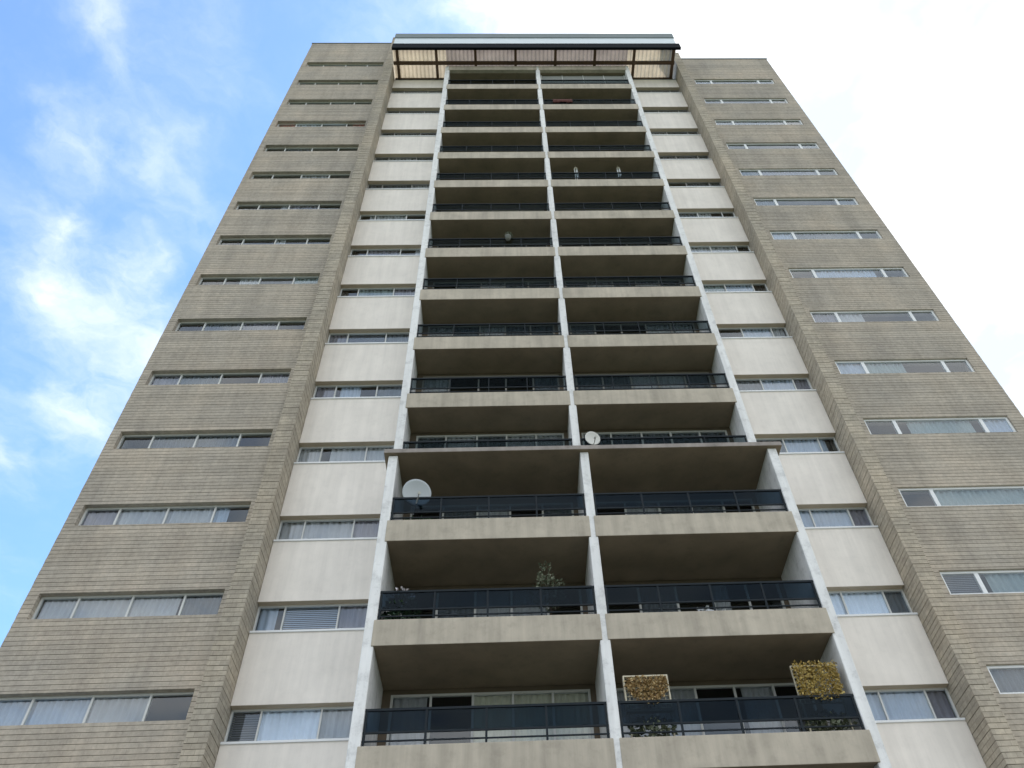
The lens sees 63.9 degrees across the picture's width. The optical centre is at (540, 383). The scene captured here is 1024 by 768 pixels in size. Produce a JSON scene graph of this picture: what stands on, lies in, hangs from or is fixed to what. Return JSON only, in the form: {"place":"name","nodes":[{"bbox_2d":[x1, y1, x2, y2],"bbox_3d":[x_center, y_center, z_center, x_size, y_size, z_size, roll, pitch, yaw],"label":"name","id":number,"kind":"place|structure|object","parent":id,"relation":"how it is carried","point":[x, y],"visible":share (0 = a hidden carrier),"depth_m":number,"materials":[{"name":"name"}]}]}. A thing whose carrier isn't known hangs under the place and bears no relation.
{"place":"outdoors","nodes":[
{"label":"outdoors","id":0,"kind":"place"},
{"bbox_2d":[0,0,1023,646],"label":"sky","id":1,"kind":"structure","parent":0,"point":[130,129],"materials":[{"name":"blue"}]},
{"label":"ground","id":2,"kind":"structure","parent":0,"visible":0},
{"bbox_2d":[0,34,1023,767],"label":"apartment tower","id":3,"kind":"structure","parent":2,"relation":"on","point":[718,320],"depth_m":21.45,"materials":[{"name":"beige concrete"}]},
{"bbox_2d":[0,692,193,725],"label":"window","id":4,"kind":"structure","parent":3,"relation":"in","point":[121,707],"depth_m":16.59,"materials":[{"name":"metal"}]},
{"bbox_2d":[31,592,223,618],"bbox_3d":[-9.188,5.039,18.356,4.100,0.670,0.128,-1,-50,-2],"label":"window","id":5,"kind":"structure","parent":3,"relation":"in","point":[193,603],"depth_m":18.44,"materials":[{"name":"metal"}]},
{"bbox_2d":[78,505,249,525],"bbox_3d":[-9.293,3.338,20.352,4.100,0.670,0.128,-1,-50,-2],"label":"window","id":6,"kind":"structure","parent":3,"relation":"in","point":[217,513],"depth_m":20.46,"materials":[{"name":"glass"}]},
{"bbox_2d":[116,432,271,448],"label":"window","id":7,"kind":"structure","parent":3,"relation":"in","point":[196,440],"depth_m":22.48,"materials":[{"name":"glass"}]},
{"bbox_2d":[148,372,289,384],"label":"window","id":8,"kind":"structure","parent":3,"relation":"in","point":[209,378],"depth_m":24.48,"materials":[{"name":"glass"}]},
{"bbox_2d":[175,320,305,330],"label":"window","id":9,"kind":"structure","parent":3,"relation":"in","point":[241,325],"depth_m":26.49,"materials":[{"name":"glass"}]},
{"bbox_2d":[198,276,318,284],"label":"window","id":10,"kind":"structure","parent":3,"relation":"in","point":[296,279],"depth_m":28.50,"materials":[{"name":"glass"}]},
{"bbox_2d":[218,238,330,244],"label":"window","id":11,"kind":"structure","parent":3,"relation":"in","point":[243,240],"depth_m":30.51,"materials":[{"name":"glass"}]},
{"bbox_2d":[236,204,340,209],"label":"window","id":12,"kind":"structure","parent":3,"relation":"in","point":[259,205],"depth_m":32.51,"materials":[{"name":"glass"}]},
{"bbox_2d":[224,706,352,741],"bbox_3d":[-4.879,6.998,16.711,2.960,0.780,0.128,-1,-50,-2],"label":"window","id":13,"kind":"structure","parent":3,"relation":"in","point":[310,722],"depth_m":16.79,"materials":[{"name":"metal"}]},
{"bbox_2d":[251,174,349,178],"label":"window","id":14,"kind":"structure","parent":3,"relation":"in","point":[264,175],"depth_m":34.51,"materials":[{"name":"glass"}]},
{"bbox_2d":[253,603,367,630],"bbox_3d":[-4.979,5.375,18.615,2.960,0.780,0.127,-1,-50,-2],"label":"window","id":15,"kind":"structure","parent":3,"relation":"in","point":[353,616],"depth_m":18.73,"materials":[{"name":"glass"}]},
{"bbox_2d":[265,147,357,150],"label":"window","id":16,"kind":"structure","parent":3,"relation":"in","point":[285,149],"depth_m":36.51,"materials":[{"name":"metal"}]},
{"bbox_2d":[277,123,364,126],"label":"window","id":17,"kind":"structure","parent":3,"relation":"in","point":[281,125],"depth_m":38.49,"materials":[{"name":"glass"}]},
{"bbox_2d":[276,518,379,538],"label":"window","id":18,"kind":"structure","parent":3,"relation":"in","point":[348,528],"depth_m":20.67,"materials":[{"name":"glass"}]},
{"bbox_2d":[288,102,371,104],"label":"window","id":19,"kind":"structure","parent":3,"relation":"in","point":[331,103],"depth_m":40.50,"materials":[{"name":"glass"}]},
{"bbox_2d":[298,82,377,84],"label":"window","id":20,"kind":"structure","parent":3,"relation":"in","point":[305,83],"depth_m":42.49,"materials":[{"name":"metal"}]},
{"bbox_2d":[307,65,382,66],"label":"window","id":21,"kind":"structure","parent":3,"relation":"in","point":[308,65],"depth_m":44.48,"materials":[{"name":"glass"}]},
{"bbox_2d":[296,445,393,461],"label":"window","id":22,"kind":"structure","parent":3,"relation":"in","point":[360,453],"depth_m":22.69,"materials":[{"name":"metal"}]},
{"bbox_2d":[313,384,401,397],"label":"window","id":23,"kind":"structure","parent":3,"relation":"in","point":[347,390],"depth_m":24.72,"materials":[{"name":"glass"}]},
{"bbox_2d":[327,332,408,342],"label":"window","id":24,"kind":"structure","parent":3,"relation":"in","point":[335,337],"depth_m":26.73,"materials":[{"name":"glass"}]},
{"bbox_2d":[339,287,415,295],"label":"window","id":25,"kind":"structure","parent":3,"relation":"in","point":[409,290],"depth_m":28.73,"materials":[{"name":"metal"}]},
{"bbox_2d":[350,248,420,255],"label":"window","id":26,"kind":"structure","parent":3,"relation":"in","point":[373,251],"depth_m":30.74,"materials":[{"name":"glass"}]},
{"bbox_2d":[359,214,425,219],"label":"window","id":27,"kind":"structure","parent":3,"relation":"in","point":[386,216],"depth_m":32.74,"materials":[{"name":"glass"}]},
{"bbox_2d":[367,184,429,188],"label":"window","id":28,"kind":"structure","parent":3,"relation":"in","point":[371,185],"depth_m":34.75,"materials":[{"name":"grey glass"}]},
{"bbox_2d":[380,586,421,619],"bbox_3d":[-2.933,4.884,17.153,0.898,1.292,0.668,-1,-50,-2],"label":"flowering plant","id":29,"kind":"object","parent":3,"relation":"on","point":[391,613],"visible":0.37,"depth_m":17.13,"materials":[{"name":"green plant"}]},
{"bbox_2d":[374,157,432,160],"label":"window","id":30,"kind":"structure","parent":3,"relation":"in","point":[376,158],"depth_m":36.74,"materials":[{"name":"grey glass"}]},
{"bbox_2d":[381,133,436,135],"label":"window","id":31,"kind":"structure","parent":3,"relation":"in","point":[382,134],"depth_m":38.73,"materials":[{"name":"grey glass"}]},
{"bbox_2d":[387,111,439,112],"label":"window","id":32,"kind":"structure","parent":3,"relation":"in","point":[387,111],"depth_m":40.73,"materials":[{"name":"grey glass"}]},
{"bbox_2d":[402,479,430,516],"bbox_3d":[-2.821,2.775,19.487,0.553,1.125,0.864,-30,-54,21],"label":"satellite dish","id":33,"kind":"object","parent":3,"relation":"attached to","point":[417,488],"visible":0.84,"depth_m":19.66,"materials":[{"name":"metal"}]},
{"bbox_2d":[392,91,441,92],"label":"window","id":34,"kind":"structure","parent":3,"relation":"in","point":[392,91],"depth_m":42.73,"materials":[{"name":"grey glass"}]},
{"bbox_2d":[403,516,432,519],"bbox_3d":[-2.777,3.322,18.867,1.376,0.662,0.409,-1,-50,-2],"label":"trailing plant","id":35,"kind":"object","parent":3,"relation":"on","point":[418,518],"visible":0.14,"depth_m":18.96,"materials":[{"name":"green plant"}]},
{"bbox_2d":[415,433,564,448],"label":"balcony window","id":36,"kind":"structure","parent":3,"relation":"in","point":[551,435],"depth_m":23.30,"materials":[{"name":"glass"}]},
{"bbox_2d":[386,689,594,745],"bbox_3d":[-1.015,7.321,16.593,4.220,2.254,0.128,-1,-50,-2],"label":"balcony window","id":37,"kind":"structure","parent":3,"relation":"in","point":[577,695],"depth_m":17.31,"materials":[{"name":"glass"}]},
{"bbox_2d":[421,375,559,391],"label":"balcony window","id":38,"kind":"structure","parent":3,"relation":"in","point":[535,381],"depth_m":25.25,"materials":[{"name":"black glass"}]},
{"bbox_2d":[427,325,554,335],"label":"balcony window","id":39,"kind":"structure","parent":3,"relation":"in","point":[495,328],"depth_m":27.31,"materials":[{"name":"black glass"}]},
{"bbox_2d":[400,606,582,617],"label":"balcony window","id":40,"kind":"structure","parent":3,"relation":"in","point":[528,609],"depth_m":19.01,"materials":[{"name":"glass"}]},
{"bbox_2d":[410,510,573,518],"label":"balcony window","id":41,"kind":"structure","parent":3,"relation":"in","point":[552,511],"depth_m":21.26,"materials":[{"name":"glass"}]},
{"bbox_2d":[433,281,550,288],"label":"balcony window","id":42,"kind":"structure","parent":3,"relation":"in","point":[518,282],"depth_m":29.34,"materials":[{"name":"black glass"}]},
{"bbox_2d":[437,243,546,246],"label":"balcony window","id":43,"kind":"structure","parent":3,"relation":"in","point":[527,243],"depth_m":31.34,"materials":[{"name":"black glass"}]},
{"bbox_2d":[441,210,543,211],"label":"balcony window","id":44,"kind":"structure","parent":3,"relation":"in","point":[483,210],"depth_m":33.37,"materials":[{"name":"black glass"}]},
{"bbox_2d":[503,232,512,240],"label":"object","id":45,"kind":"object","parent":3,"relation":"hanging from","point":[508,235],"visible":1,"depth_m":29.67,"materials":[{"name":"grey metal"}]},
{"bbox_2d":[532,561,564,614],"bbox_3d":[0.164,4.682,17.677,0.818,2.101,0.684,-1,-50,-2],"label":"potted tree","id":46,"kind":"object","parent":3,"relation":"on","point":[547,581],"visible":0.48,"depth_m":17.98,"materials":[{"name":"green plant"}]},
{"bbox_2d":[553,99,572,102],"bbox_3d":[1.057,-13.717,39.804,0.952,0.485,0.123,-1,-50,-2],"label":"blanket","id":47,"kind":"object","parent":3,"relation":"hanging from","point":[562,100],"visible":1,"depth_m":39.79,"materials":[{"name":"red fabric"}]},
{"bbox_2d":[585,432,599,444],"bbox_3d":[1.506,1.669,21.763,0.356,0.842,0.761,-28,-54,19],"label":"satellite dish","id":48,"kind":"object","parent":3,"relation":"attached to","point":[592,438],"visible":0.95,"depth_m":21.82,"materials":[{"name":"metal"}]},
{"bbox_2d":[556,209,658,210],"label":"balcony window","id":49,"kind":"structure","parent":3,"relation":"in","point":[607,209],"depth_m":33.56,"materials":[{"name":"grey glass"}]},
{"bbox_2d":[560,242,668,245],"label":"balcony window","id":50,"kind":"structure","parent":3,"relation":"in","point":[630,242],"depth_m":31.58,"materials":[{"name":"grey glass"}]},
{"bbox_2d":[564,280,681,286],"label":"balcony window","id":51,"kind":"structure","parent":3,"relation":"in","point":[605,281],"depth_m":29.52,"materials":[{"name":"black glass"}]},
{"bbox_2d":[569,323,695,333],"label":"balcony window","id":52,"kind":"structure","parent":3,"relation":"in","point":[648,326],"depth_m":27.50,"materials":[{"name":"grey glass"}]},
{"bbox_2d":[575,372,712,390],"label":"balcony window","id":53,"kind":"structure","parent":3,"relation":"in","point":[654,379],"depth_m":25.41,"materials":[{"name":"black glass"}]},
{"bbox_2d":[622,674,677,736],"bbox_3d":[2.055,6.292,15.431,0.965,1.695,0.426,-1,-50,-2],"label":"framed planter","id":54,"kind":"object","parent":3,"relation":"on","point":[661,680],"visible":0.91,"depth_m":15.74,"materials":[{"name":"yellow plant"}]},
{"bbox_2d":[581,430,729,444],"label":"balcony window","id":55,"kind":"structure","parent":3,"relation":"in","point":[708,432],"depth_m":23.50,"materials":[{"name":"glass"}]},
{"bbox_2d":[636,90,679,91],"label":"window","id":56,"kind":"structure","parent":3,"relation":"in","point":[636,90],"depth_m":43.22,"materials":[{"name":"grey glass"}]},
{"bbox_2d":[643,110,688,111],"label":"window","id":57,"kind":"structure","parent":3,"relation":"in","point":[643,110],"depth_m":41.23,"materials":[{"name":"grey glass"}]},
{"bbox_2d":[651,131,697,133],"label":"window","id":58,"kind":"structure","parent":3,"relation":"in","point":[687,132],"depth_m":39.25,"materials":[{"name":"grey glass"}]},
{"bbox_2d":[594,505,755,514],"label":"balcony window","id":59,"kind":"structure","parent":3,"relation":"in","point":[686,508],"depth_m":21.44,"materials":[{"name":"glass"}]},
{"bbox_2d":[659,155,709,158],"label":"window","id":60,"kind":"structure","parent":3,"relation":"in","point":[675,156],"depth_m":37.24,"materials":[{"name":"grey glass"}]},
{"bbox_2d":[668,182,721,185],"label":"window","id":61,"kind":"structure","parent":3,"relation":"in","point":[686,183],"depth_m":35.23,"materials":[{"name":"grey glass"}]},
{"bbox_2d":[604,590,785,612],"bbox_3d":[3.608,5.543,18.772,4.225,2.254,0.127,-1,-50,-2],"label":"balcony window","id":62,"kind":"structure","parent":3,"relation":"in","point":[717,604],"depth_m":19.18,"materials":[{"name":"glass"}]},
{"bbox_2d":[678,212,735,216],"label":"window","id":63,"kind":"structure","parent":3,"relation":"in","point":[694,214],"depth_m":33.23,"materials":[{"name":"metal"}]},
{"bbox_2d":[697,605,725,610],"bbox_3d":[3.661,5.001,17.317,0.460,0.860,0.455,12,-51,-13],"label":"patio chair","id":64,"kind":"object","parent":3,"relation":"on","point":[708,609],"visible":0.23,"depth_m":17.39,"materials":[{"name":"white plastic"}]},
{"bbox_2d":[616,683,820,737],"bbox_3d":[3.713,7.244,16.776,4.225,2.254,0.127,-1,-50,-2],"label":"balcony window","id":65,"kind":"structure","parent":3,"relation":"in","point":[747,690],"depth_m":17.51,"materials":[{"name":"glass"}]},
{"bbox_2d":[690,245,750,251],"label":"window","id":66,"kind":"structure","parent":3,"relation":"in","point":[719,248],"depth_m":31.23,"materials":[{"name":"glass"}]},
{"bbox_2d":[695,80,774,83],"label":"window","id":67,"kind":"structure","parent":3,"relation":"in","point":[697,81],"depth_m":43.22,"materials":[{"name":"clear glass"}]},
{"bbox_2d":[703,283,768,291],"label":"window","id":68,"kind":"structure","parent":3,"relation":"in","point":[717,288],"depth_m":29.22,"materials":[{"name":"glass"}]},
{"bbox_2d":[704,99,787,102],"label":"window","id":69,"kind":"structure","parent":3,"relation":"in","point":[721,100],"depth_m":41.23,"materials":[{"name":"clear glass"}]},
{"bbox_2d":[718,327,788,336],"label":"window","id":70,"kind":"structure","parent":3,"relation":"in","point":[766,331],"depth_m":27.23,"materials":[{"name":"glass"}]},
{"bbox_2d":[715,120,802,124],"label":"window","id":71,"kind":"structure","parent":3,"relation":"in","point":[764,122],"depth_m":39.22,"materials":[{"name":"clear glass"}]},
{"bbox_2d":[727,143,818,148],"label":"window","id":72,"kind":"structure","parent":3,"relation":"in","point":[780,144],"depth_m":37.25,"materials":[{"name":"clear glass"}]},
{"bbox_2d":[735,378,812,389],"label":"window","id":73,"kind":"structure","parent":3,"relation":"in","point":[778,383],"depth_m":25.19,"materials":[{"name":"metal"}]},
{"bbox_2d":[739,169,837,175],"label":"window","id":74,"kind":"structure","parent":3,"relation":"in","point":[784,171],"depth_m":35.22,"materials":[{"name":"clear glass"}]},
{"bbox_2d":[755,437,839,452],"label":"window","id":75,"kind":"structure","parent":3,"relation":"in","point":[809,445],"depth_m":23.21,"materials":[{"name":"glass"}]},
{"bbox_2d":[754,198,858,205],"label":"window","id":76,"kind":"structure","parent":3,"relation":"in","point":[838,201],"depth_m":33.24,"materials":[{"name":"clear glass"}]},
{"bbox_2d":[789,660,857,731],"bbox_3d":[5.420,6.172,15.621,0.989,1.869,0.439,-1,-50,-2],"label":"framed planter","id":77,"kind":"object","parent":3,"relation":"on","point":[825,674],"visible":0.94,"depth_m":15.89,"materials":[{"name":"yellow plant"}]},
{"bbox_2d":[770,231,881,239],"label":"window","id":78,"kind":"structure","parent":3,"relation":"in","point":[798,234],"depth_m":31.21,"materials":[{"name":"white glass"}]},
{"bbox_2d":[798,507,873,526],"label":"window","id":79,"kind":"structure","parent":3,"relation":"in","point":[833,516],"depth_m":21.17,"materials":[{"name":"glass"}]},
{"bbox_2d":[789,268,908,277],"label":"window","id":80,"kind":"structure","parent":3,"relation":"in","point":[843,272],"depth_m":29.22,"materials":[{"name":"white glass"}]},
{"bbox_2d":[828,589,912,614],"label":"window","id":81,"kind":"structure","parent":3,"relation":"in","point":[875,601],"depth_m":19.21,"materials":[{"name":"metal"}]},
{"bbox_2d":[810,310,938,321],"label":"window","id":82,"kind":"structure","parent":3,"relation":"in","point":[817,316],"depth_m":27.21,"materials":[{"name":"white glass"}]},
{"bbox_2d":[834,359,974,373],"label":"window","id":83,"kind":"structure","parent":3,"relation":"in","point":[859,367],"depth_m":25.20,"materials":[{"name":"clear glass"}]},
{"bbox_2d":[864,688,959,719],"bbox_3d":[7.311,6.799,17.184,2.720,0.780,0.127,-1,-50,-2],"label":"window","id":84,"kind":"structure","parent":3,"relation":"in","point":[917,703],"depth_m":17.28,"materials":[{"name":"metal"}]},
{"bbox_2d":[864,417,1015,434],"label":"window","id":85,"kind":"structure","parent":3,"relation":"in","point":[1002,424],"depth_m":23.22,"materials":[{"name":"white glass"}]},
{"bbox_2d":[898,486,1023,506],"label":"window","id":86,"kind":"structure","parent":3,"relation":"in","point":[996,495],"depth_m":21.20,"materials":[{"name":"white glass"}]},
{"bbox_2d":[939,570,1023,594],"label":"window","id":87,"kind":"structure","parent":3,"relation":"in","point":[1000,581],"depth_m":19.16,"materials":[{"name":"white glass"}]},
{"bbox_2d":[986,665,1023,693],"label":"window","id":88,"kind":"structure","parent":3,"relation":"in","point":[1008,679],"depth_m":17.28,"materials":[{"name":"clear glass"}]}
]}

